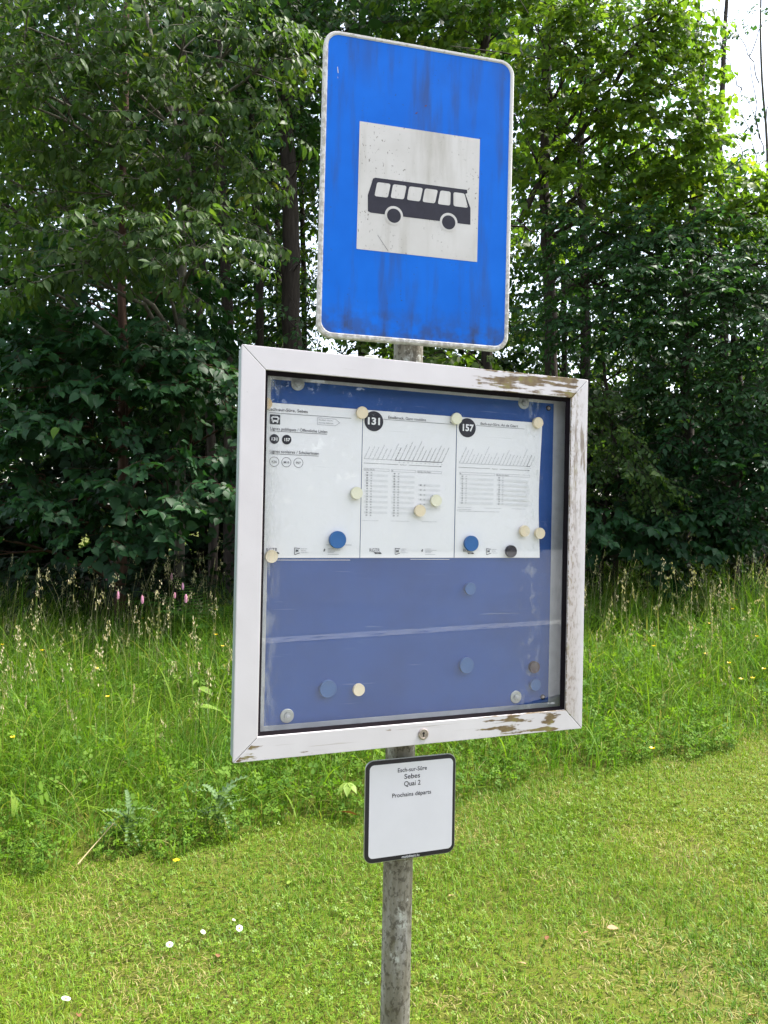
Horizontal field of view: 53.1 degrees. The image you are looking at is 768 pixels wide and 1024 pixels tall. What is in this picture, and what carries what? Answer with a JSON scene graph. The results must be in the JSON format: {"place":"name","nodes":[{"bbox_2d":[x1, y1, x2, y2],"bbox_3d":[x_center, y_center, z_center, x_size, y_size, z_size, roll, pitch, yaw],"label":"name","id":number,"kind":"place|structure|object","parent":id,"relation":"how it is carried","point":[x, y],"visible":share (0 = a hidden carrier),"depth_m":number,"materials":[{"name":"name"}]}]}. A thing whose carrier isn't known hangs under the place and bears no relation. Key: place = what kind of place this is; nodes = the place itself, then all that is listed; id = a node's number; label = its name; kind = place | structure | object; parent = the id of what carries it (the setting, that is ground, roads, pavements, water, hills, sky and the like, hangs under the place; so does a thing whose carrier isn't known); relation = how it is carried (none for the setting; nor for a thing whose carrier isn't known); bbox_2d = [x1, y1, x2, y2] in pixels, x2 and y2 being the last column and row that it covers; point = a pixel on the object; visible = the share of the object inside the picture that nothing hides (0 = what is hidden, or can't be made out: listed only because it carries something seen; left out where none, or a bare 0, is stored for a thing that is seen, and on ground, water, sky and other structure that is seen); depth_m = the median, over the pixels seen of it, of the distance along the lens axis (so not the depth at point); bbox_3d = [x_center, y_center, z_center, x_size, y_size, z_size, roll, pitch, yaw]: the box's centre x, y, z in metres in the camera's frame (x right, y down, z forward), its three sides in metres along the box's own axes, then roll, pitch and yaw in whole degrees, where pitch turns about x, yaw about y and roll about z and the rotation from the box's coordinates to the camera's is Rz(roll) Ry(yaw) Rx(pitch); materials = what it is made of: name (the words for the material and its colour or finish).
{"place":"outdoors","nodes":[
{"label":"outdoors","id":0,"kind":"place"},
{"bbox_2d":[116,577,233,653],"bbox_3d":[-1.699,1.042,7.394,1.576,0.770,1.400,1,0,0],"label":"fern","id":1,"kind":"object","parent":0,"point":[189,617],"visible":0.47,"depth_m":7.40,"materials":[{"name":"green plant"}]},
{"bbox_2d":[0,526,767,1023],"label":"ground","id":2,"kind":"structure","parent":0,"point":[488,908],"depth_m":3.04,"materials":[{"name":"green plant"}]},
{"bbox_2d":[61,996,69,1011],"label":"daisy","id":3,"kind":"object","parent":2,"relation":"on","point":[65,998],"visible":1,"depth_m":2.44,"materials":[{"name":"white plant"}]},
{"bbox_2d":[77,823,113,864],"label":"dry stalk","id":4,"kind":"object","parent":2,"relation":"on","point":[93,846],"visible":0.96,"depth_m":3.51,"materials":[{"name":"plant"}]},
{"bbox_2d":[115,592,119,663],"bbox_3d":[-2.244,1.079,6.464,0.028,0.831,0.028,1,0,31],"label":"bistort","id":5,"kind":"object","parent":2,"relation":"on","point":[118,595],"visible":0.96,"depth_m":6.46,"materials":[{"name":"pink plant"}]},
{"bbox_2d":[100,790,160,847],"bbox_3d":[-1.221,1.474,3.631,0.273,0.246,0.248,1,-1,41],"label":"thistle","id":6,"kind":"object","parent":2,"relation":"on","point":[128,826],"visible":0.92,"depth_m":3.65,"materials":[{"name":"green plant"}]},
{"bbox_2d":[0,1,265,644],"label":"linden tree","id":7,"kind":"object","parent":2,"relation":"on","point":[168,512],"visible":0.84,"depth_m":7.18,"materials":[{"name":"green plant"}]},
{"bbox_2d":[0,31,282,462],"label":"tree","id":8,"kind":"object","parent":2,"relation":"on","point":[109,304],"visible":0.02,"depth_m":17.82,"materials":[{"name":"green plant"}]},
{"bbox_2d":[141,595,143,667],"bbox_3d":[-1.944,1.080,6.159,0.027,0.831,0.027,1,0,-23],"label":"bistort","id":9,"kind":"object","parent":2,"relation":"on","point":[142,600],"visible":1,"depth_m":6.16,"materials":[{"name":"pink plant"}]},
{"bbox_2d":[0,0,325,633],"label":"cherry tree","id":10,"kind":"object","parent":2,"relation":"on","point":[84,64],"visible":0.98,"depth_m":7.43,"materials":[{"name":"green plant"}]},
{"bbox_2d":[166,942,172,953],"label":"daisy","id":11,"kind":"object","parent":2,"relation":"on","point":[169,944],"visible":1,"depth_m":2.75,"materials":[{"name":"white plant"}]},
{"bbox_2d":[172,592,175,680],"bbox_3d":[-1.748,1.072,6.395,0.022,0.811,0.021,2,-1,-40],"label":"bistort","id":12,"kind":"object","parent":2,"relation":"on","point":[174,620],"visible":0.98,"depth_m":6.39,"materials":[{"name":"green plant"}]},
{"bbox_2d":[182,583,183,614],"bbox_3d":[-1.798,1.044,6.869,0.026,0.828,0.060,2,-1,-42],"label":"bistort","id":13,"kind":"object","parent":2,"relation":"on","point":[182,597],"visible":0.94,"depth_m":6.88,"materials":[{"name":"pink plant"}]},
{"bbox_2d":[182,594,186,688],"bbox_3d":[-1.593,1.070,6.130,0.041,0.831,0.030,2,-1,-45],"label":"bistort","id":14,"kind":"object","parent":2,"relation":"on","point":[185,597],"visible":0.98,"depth_m":6.13,"materials":[{"name":"green plant"}]},
{"bbox_2d":[173,662,219,747],"bbox_3d":[-1.151,1.228,4.743,0.246,0.608,0.176,1,0,15],"label":"dock plant","id":15,"kind":"object","parent":2,"relation":"on","point":[202,688],"visible":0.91,"depth_m":4.74,"materials":[{"name":"green plant"}]},
{"bbox_2d":[183,775,247,830],"bbox_3d":[-0.787,1.443,3.730,0.298,0.269,0.296,1,0,33],"label":"thistle","id":16,"kind":"object","parent":2,"relation":"on","point":[219,799],"visible":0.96,"depth_m":3.72,"materials":[{"name":"green plant"}]},
{"bbox_2d":[236,924,242,933],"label":"daisy","id":17,"kind":"object","parent":2,"relation":"on","point":[239,929],"visible":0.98,"depth_m":2.86,"materials":[{"name":"white plant"}]},
{"bbox_2d":[338,782,356,808],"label":"maple seedling","id":18,"kind":"object","parent":2,"relation":"on","point":[345,786],"visible":0.97,"depth_m":3.87,"materials":[{"name":"green plant"}]},
{"bbox_2d":[0,669,766,874],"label":"edge clover","id":19,"kind":"object","parent":2,"relation":"on","point":[341,805],"visible":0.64,"depth_m":4.04,"materials":[{"name":"green plant"}]},
{"bbox_2d":[0,582,767,857],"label":"meadow weeds","id":20,"kind":"object","parent":2,"relation":"on","point":[222,771],"visible":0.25,"depth_m":4.78,"materials":[{"name":"green plant"}]},
{"bbox_2d":[0,741,767,1023],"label":"lawn clover","id":21,"kind":"object","parent":2,"relation":"on","point":[352,939],"visible":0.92,"depth_m":2.86,"materials":[{"name":"green plant"}]},
{"bbox_2d":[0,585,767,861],"bbox_3d":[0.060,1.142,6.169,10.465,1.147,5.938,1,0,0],"label":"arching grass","id":22,"kind":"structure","parent":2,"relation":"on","point":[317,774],"depth_m":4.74,"materials":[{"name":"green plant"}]},
{"bbox_2d":[380,344,422,1023],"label":"sign pole","id":23,"kind":"object","parent":2,"relation":"on","point":[396,943],"visible":0.25,"depth_m":1.59,"materials":[{"name":"metal"}]},
{"bbox_2d":[230,344,587,762],"bbox_3d":[0.078,0.084,1.580,0.768,0.770,0.059,1,0,-22],"label":"display case","id":24,"kind":"object","parent":23,"relation":"attached to","point":[398,639],"visible":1,"depth_m":1.57,"materials":[{"name":"white paint"}]},
{"bbox_2d":[267,397,271,409],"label":"magnet","id":25,"kind":"object","parent":24,"relation":"attached to","point":[269,403],"visible":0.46,"depth_m":1.46,"materials":[{"name":"beige plastic"}]},
{"bbox_2d":[265,550,277,562],"bbox_3d":[-0.215,0.085,1.466,0.024,0.024,0.008,1,0,-22],"label":"magnet","id":26,"kind":"object","parent":24,"relation":"attached to","point":[271,556],"visible":1,"depth_m":1.46,"materials":[{"name":"beige plastic"}]},
{"bbox_2d":[264,403,361,557],"bbox_3d":[-0.143,-0.057,1.500,0.209,0.302,0.005,1,0,-21],"label":"timetable sheet","id":27,"kind":"object","parent":24,"relation":"attached to","point":[313,464],"visible":1,"depth_m":1.50,"materials":[{"name":"white paper"}]},
{"bbox_2d":[319,680,336,697],"bbox_3d":[-0.111,0.347,1.512,0.035,0.035,0.008,1,0,-22],"label":"magnet","id":28,"kind":"object","parent":24,"relation":"attached to","point":[327,688],"visible":1,"depth_m":1.51,"materials":[{"name":"blue plastic"}]},
{"bbox_2d":[329,531,345,548],"bbox_3d":[-0.092,0.055,1.516,0.035,0.035,0.008,1,0,-22],"label":"magnet","id":29,"kind":"object","parent":24,"relation":"attached to","point":[337,539],"visible":1,"depth_m":1.51,"materials":[{"name":"blue plastic"}]},
{"bbox_2d":[350,487,362,498],"bbox_3d":[-0.055,-0.038,1.530,0.024,0.024,0.008,1,0,-22],"label":"magnet","id":30,"kind":"object","parent":24,"relation":"attached to","point":[356,492],"visible":1,"depth_m":1.53,"materials":[{"name":"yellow plastic"}]},
{"bbox_2d":[352,683,364,695],"bbox_3d":[-0.051,0.355,1.536,0.024,0.024,0.008,1,0,-22],"label":"magnet","id":31,"kind":"object","parent":24,"relation":"attached to","point":[358,689],"visible":1,"depth_m":1.53,"materials":[{"name":"beige plastic"}]},
{"bbox_2d":[356,406,367,418],"bbox_3d":[-0.044,-0.198,1.534,0.024,0.024,0.008,1,0,-22],"label":"magnet","id":32,"kind":"object","parent":24,"relation":"attached to","point":[361,412],"visible":1,"depth_m":1.53,"materials":[{"name":"beige plastic"}]},
{"bbox_2d":[360,410,455,559],"bbox_3d":[0.052,-0.052,1.579,0.209,0.301,0.004,1,0,-21],"label":"timetable sheet","id":33,"kind":"object","parent":24,"relation":"attached to","point":[408,462],"visible":1,"depth_m":1.58,"materials":[{"name":"white paper"}]},
{"bbox_2d":[414,505,425,516],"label":"magnet","id":34,"kind":"object","parent":24,"relation":"attached to","point":[419,510],"visible":1,"depth_m":1.58,"materials":[{"name":"beige plastic"}]},
{"bbox_2d":[430,495,441,505],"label":"magnet","id":35,"kind":"object","parent":24,"relation":"attached to","point":[435,500],"visible":1,"depth_m":1.59,"materials":[{"name":"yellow plastic"}]},
{"bbox_2d":[450,413,461,424],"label":"magnet","id":36,"kind":"object","parent":24,"relation":"attached to","point":[455,418],"visible":1,"depth_m":1.61,"materials":[{"name":"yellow plastic"}]},
{"bbox_2d":[459,657,473,672],"bbox_3d":[0.174,0.324,1.625,0.034,0.034,0.008,1,0,-22],"label":"magnet","id":37,"kind":"object","parent":24,"relation":"attached to","point":[466,664],"visible":1,"depth_m":1.62,"materials":[{"name":"blue plastic"}]},
{"bbox_2d":[464,582,475,594],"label":"magnet","id":38,"kind":"object","parent":24,"relation":"attached to","point":[469,588],"visible":1,"depth_m":1.62,"materials":[{"name":"blue plastic"}]},
{"bbox_2d":[464,536,478,550],"bbox_3d":[0.184,0.067,1.626,0.033,0.033,0.008,1,0,-22],"label":"magnet","id":39,"kind":"object","parent":24,"relation":"attached to","point":[471,543],"visible":1,"depth_m":1.62,"materials":[{"name":"blue plastic"}]},
{"bbox_2d":[454,417,541,557],"bbox_3d":[0.248,-0.050,1.657,0.209,0.297,0.004,1,0,-22],"label":"timetable sheet","id":40,"kind":"object","parent":24,"relation":"attached to","point":[497,483],"visible":1,"depth_m":1.66,"materials":[{"name":"white paper"}]},
{"bbox_2d":[505,545,516,557],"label":"magnet","id":41,"kind":"object","parent":24,"relation":"attached to","point":[511,551],"visible":1,"depth_m":1.66,"materials":[{"name":"black plastic"}]},
{"bbox_2d":[519,525,529,536],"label":"magnet","id":42,"kind":"object","parent":24,"relation":"attached to","point":[524,530],"visible":1,"depth_m":1.67,"materials":[{"name":"beige plastic"}]},
{"bbox_2d":[528,661,539,672],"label":"magnet","id":43,"kind":"object","parent":24,"relation":"attached to","point":[533,666],"visible":1,"depth_m":1.69,"materials":[{"name":"brown plastic"}]},
{"bbox_2d":[529,678,540,690],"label":"magnet","id":44,"kind":"object","parent":24,"relation":"attached to","point":[534,684],"visible":1,"depth_m":1.69,"materials":[{"name":"blue plastic"}]},
{"bbox_2d":[532,417,542,427],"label":"magnet","id":45,"kind":"object","parent":24,"relation":"attached to","point":[537,422],"visible":1,"depth_m":1.68,"materials":[{"name":"beige plastic"}]},
{"bbox_2d":[534,528,544,538],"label":"magnet","id":46,"kind":"object","parent":24,"relation":"attached to","point":[539,533],"visible":1,"depth_m":1.69,"materials":[{"name":"beige plastic"}]},
{"bbox_2d":[363,753,455,863],"bbox_3d":[0.052,0.606,1.582,0.200,0.207,0.018,1,0,-19],"label":"stop plate","id":47,"kind":"object","parent":23,"relation":"attached to","point":[409,807],"visible":1,"depth_m":1.57,"materials":[{"name":"white painted metal"},{"name":"black plastic"}]},
{"bbox_2d":[316,31,513,351],"bbox_3d":[0.069,-0.652,1.589,0.408,0.615,0.022,2,0,-14],"label":"bus stop sign","id":48,"kind":"object","parent":23,"relation":"attached to","point":[414,223],"visible":1,"depth_m":1.58,"materials":[{"name":"metal"}]},
{"bbox_2d":[607,925,617,928],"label":"fallen leaf","id":49,"kind":"object","parent":2,"relation":"on","point":[611,927],"visible":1,"depth_m":2.81,"materials":[{"name":"beige plant"}]},
{"bbox_2d":[648,746,654,805],"bbox_3d":[1.328,1.323,3.823,0.030,0.309,0.028,1,0,23],"label":"buttercup","id":50,"kind":"object","parent":2,"relation":"on","point":[648,772],"visible":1,"depth_m":3.83,"materials":[{"name":"green plant"}]},
{"bbox_2d":[585,440,757,620],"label":"linden tree","id":51,"kind":"object","parent":2,"relation":"on","point":[632,526],"visible":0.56,"depth_m":7.61,"materials":[{"name":"green plant"}]},
{"bbox_2d":[0,530,767,882],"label":"meadow grass","id":52,"kind":"structure","parent":0,"point":[138,674],"depth_m":5.21,"materials":[{"name":"green plant"}]},
{"bbox_2d":[10,789,17,816],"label":"dock leaf","id":53,"kind":"object","parent":52,"relation":"on","point":[13,800],"visible":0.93,"depth_m":3.82,"materials":[{"name":"green plant"}]},
{"bbox_2d":[0,529,767,776],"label":"flowering grass","id":54,"kind":"structure","parent":0,"point":[201,647],"depth_m":6.44,"materials":[{"name":"green plant"}]},
{"bbox_2d":[0,0,767,507],"label":"sky","id":55,"kind":"structure","parent":0,"point":[738,57],"materials":[{"name":"white"}]},
{"bbox_2d":[1,541,767,642],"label":"forest floor","id":56,"kind":"structure","parent":0,"point":[91,592],"depth_m":11.50,"materials":[{"name":"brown plant"}]},
{"bbox_2d":[0,557,110,646],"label":"shrub","id":57,"kind":"object","parent":56,"relation":"on","point":[43,585],"visible":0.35,"depth_m":8.36,"materials":[{"name":"green plant"}]},
{"bbox_2d":[0,556,149,640],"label":"shrub","id":58,"kind":"object","parent":56,"relation":"on","point":[60,575],"visible":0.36,"depth_m":8.43,"materials":[{"name":"green plant"}]},
{"bbox_2d":[0,0,213,590],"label":"broadleaf tree","id":59,"kind":"object","parent":56,"relation":"on","point":[6,320],"visible":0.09,"depth_m":10.51,"materials":[{"name":"green plant"}]},
{"bbox_2d":[0,0,601,252],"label":"canopy leaves","id":60,"kind":"object","parent":59,"relation":"attached to","point":[313,133],"visible":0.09,"depth_m":10.89,"materials":[{"name":"green plant"}]},
{"bbox_2d":[3,0,268,606],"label":"maple tree","id":61,"kind":"object","parent":56,"relation":"on","point":[211,443],"visible":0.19,"depth_m":9.25,"materials":[{"name":"green plant"}]},
{"bbox_2d":[49,555,230,641],"bbox_3d":[-2.721,1.011,8.654,1.913,1.182,2.295,1,0,0],"label":"shrub","id":62,"kind":"object","parent":56,"relation":"on","point":[129,581],"visible":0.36,"depth_m":8.37,"materials":[{"name":"green plant"}]},
{"bbox_2d":[6,2,280,570],"bbox_3d":[-4.061,-5.209,13.202,5.269,13.175,4.697,1,0,0],"label":"broadleaf tree","id":63,"kind":"object","parent":56,"relation":"on","point":[148,405],"visible":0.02,"depth_m":12.47,"materials":[{"name":"green plant"}]},
{"bbox_2d":[68,6,282,594],"bbox_3d":[-3.176,-4.263,11.038,3.364,11.414,3.085,1,-1,-38],"label":"ash tree","id":64,"kind":"object","parent":56,"relation":"on","point":[264,205],"visible":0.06,"depth_m":10.77,"materials":[{"name":"green plant"}]},
{"bbox_2d":[127,542,234,647],"bbox_3d":[-2.004,0.992,8.512,1.849,1.279,2.014,1,0,0],"label":"shrub","id":65,"kind":"object","parent":56,"relation":"on","point":[210,572],"visible":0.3,"depth_m":8.32,"materials":[{"name":"green plant"}]},
{"bbox_2d":[95,0,341,606],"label":"ash tree","id":66,"kind":"object","parent":56,"relation":"on","point":[228,556],"visible":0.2,"depth_m":10.17,"materials":[{"name":"green plant"}]},
{"bbox_2d":[204,533,234,590],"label":"shrub","id":67,"kind":"object","parent":56,"relation":"on","point":[228,547],"visible":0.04,"depth_m":8.53,"materials":[{"name":"green plant"}]},
{"bbox_2d":[157,0,317,345],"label":"ash tree","id":68,"kind":"object","parent":56,"relation":"on","point":[260,285],"visible":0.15,"depth_m":11.79,"materials":[{"name":"green plant"}]},
{"bbox_2d":[175,31,339,350],"bbox_3d":[-1.845,-3.927,13.159,3.577,10.372,2.582,1,0,0],"label":"broadleaf tree","id":69,"kind":"object","parent":56,"relation":"on","point":[246,280],"visible":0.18,"depth_m":13.04,"materials":[{"name":"green plant"}]},
{"bbox_2d":[166,27,351,351],"bbox_3d":[-2.429,-4.945,15.857,4.477,12.208,3.538,1,0,0],"label":"broadleaf tree","id":70,"kind":"object","parent":56,"relation":"on","point":[278,277],"visible":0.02,"depth_m":15.84,"materials":[{"name":"green plant"}]},
{"bbox_2d":[166,0,470,352],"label":"oak tree","id":71,"kind":"object","parent":56,"relation":"on","point":[289,311],"visible":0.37,"depth_m":10.48,"materials":[{"name":"green plant"}]},
{"bbox_2d":[0,339,767,612],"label":"undergrowth","id":72,"kind":"object","parent":56,"relation":"on","point":[8,532],"visible":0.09,"depth_m":10.71,"materials":[{"name":"green plant"}]},
{"bbox_2d":[0,318,767,568],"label":"thicket","id":73,"kind":"object","parent":56,"relation":"on","point":[140,407],"depth_m":15.53,"materials":[{"name":"green plant"}]},
{"bbox_2d":[240,0,576,373],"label":"broadleaf tree","id":74,"kind":"object","parent":56,"relation":"on","point":[363,348],"visible":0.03,"depth_m":12.15,"materials":[{"name":"green plant"}]},
{"bbox_2d":[270,0,605,370],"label":"ash tree","id":75,"kind":"object","parent":56,"relation":"on","point":[483,31],"visible":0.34,"depth_m":9.40,"materials":[{"name":"green plant"}]},
{"bbox_2d":[465,110,711,399],"bbox_3d":[4.288,-5.042,15.710,5.408,11.981,3.196,1,0,0],"label":"broadleaf tree","id":76,"kind":"object","parent":56,"relation":"on","point":[614,373],"visible":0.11,"depth_m":15.57,"materials":[{"name":"green plant"}]},
{"bbox_2d":[439,0,761,519],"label":"broadleaf tree","id":77,"kind":"object","parent":56,"relation":"on","point":[581,206],"visible":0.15,"depth_m":12.04,"materials":[{"name":"green plant"}]},
{"bbox_2d":[450,0,767,376],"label":"linden tree","id":78,"kind":"object","parent":56,"relation":"on","point":[678,180],"visible":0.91,"depth_m":8.16,"materials":[{"name":"green plant"}]},
{"bbox_2d":[476,38,745,377],"bbox_3d":[3.821,-3.996,13.206,4.755,10.192,2.444,1,0,0],"label":"broadleaf tree","id":79,"kind":"object","parent":56,"relation":"on","point":[561,196],"visible":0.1,"depth_m":13.10,"materials":[{"name":"green plant"}]},
{"bbox_2d":[584,543,647,612],"bbox_3d":[2.002,0.907,8.841,2.112,1.166,1.758,1,-1,-39],"label":"shrub","id":80,"kind":"object","parent":56,"relation":"on","point":[594,575],"visible":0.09,"depth_m":8.57,"materials":[{"name":"green plant"}]},
{"bbox_2d":[505,46,767,594],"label":"hornbeam tree","id":81,"kind":"object","parent":56,"relation":"on","point":[681,319],"visible":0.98,"depth_m":7.83,"materials":[{"name":"green plant"}]},
{"bbox_2d":[528,144,765,424],"bbox_3d":[9.723,-4.839,18.047,13.032,7.258,5.255,1,0,0],"label":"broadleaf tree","id":82,"kind":"object","parent":56,"relation":"on","point":[618,375],"visible":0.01,"depth_m":17.74,"materials":[{"name":"green plant"}]},
{"bbox_2d":[586,361,716,614],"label":"beech tree","id":83,"kind":"object","parent":56,"relation":"on","point":[607,420],"visible":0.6,"depth_m":7.73,"materials":[{"name":"green plant"}]},
{"bbox_2d":[585,530,726,619],"bbox_3d":[2.856,0.769,8.991,2.090,1.312,2.076,1,0,29],"label":"shrub","id":84,"kind":"object","parent":56,"relation":"on","point":[609,563],"visible":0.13,"depth_m":8.51,"materials":[{"name":"green plant"}]},
{"bbox_2d":[574,7,763,395],"bbox_3d":[5.856,-4.574,14.508,4.667,10.946,2.602,1,0,0],"label":"broadleaf tree","id":85,"kind":"object","parent":56,"relation":"on","point":[638,125],"visible":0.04,"depth_m":14.33,"materials":[{"name":"green plant"}]},
{"bbox_2d":[591,0,767,564],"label":"broadleaf tree","id":86,"kind":"object","parent":56,"relation":"on","point":[723,63],"visible":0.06,"depth_m":11.96,"materials":[{"name":"green plant"}]},
{"bbox_2d":[604,239,767,602],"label":"hornbeam tree","id":87,"kind":"object","parent":56,"relation":"on","point":[751,447],"visible":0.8,"depth_m":7.63,"materials":[{"name":"green plant"}]},
{"bbox_2d":[605,526,767,608],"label":"shrub","id":88,"kind":"object","parent":56,"relation":"on","point":[684,535],"visible":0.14,"depth_m":8.70,"materials":[{"name":"green plant"}]},
{"bbox_2d":[672,524,767,614],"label":"shrub","id":89,"kind":"object","parent":56,"relation":"on","point":[731,575],"visible":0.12,"depth_m":8.36,"materials":[{"name":"green plant"}]},
{"bbox_2d":[682,0,767,570],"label":"thin tree","id":90,"kind":"object","parent":56,"relation":"on","point":[763,109],"visible":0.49,"depth_m":11.19,"materials":[{"name":"green plant"}]}
]}

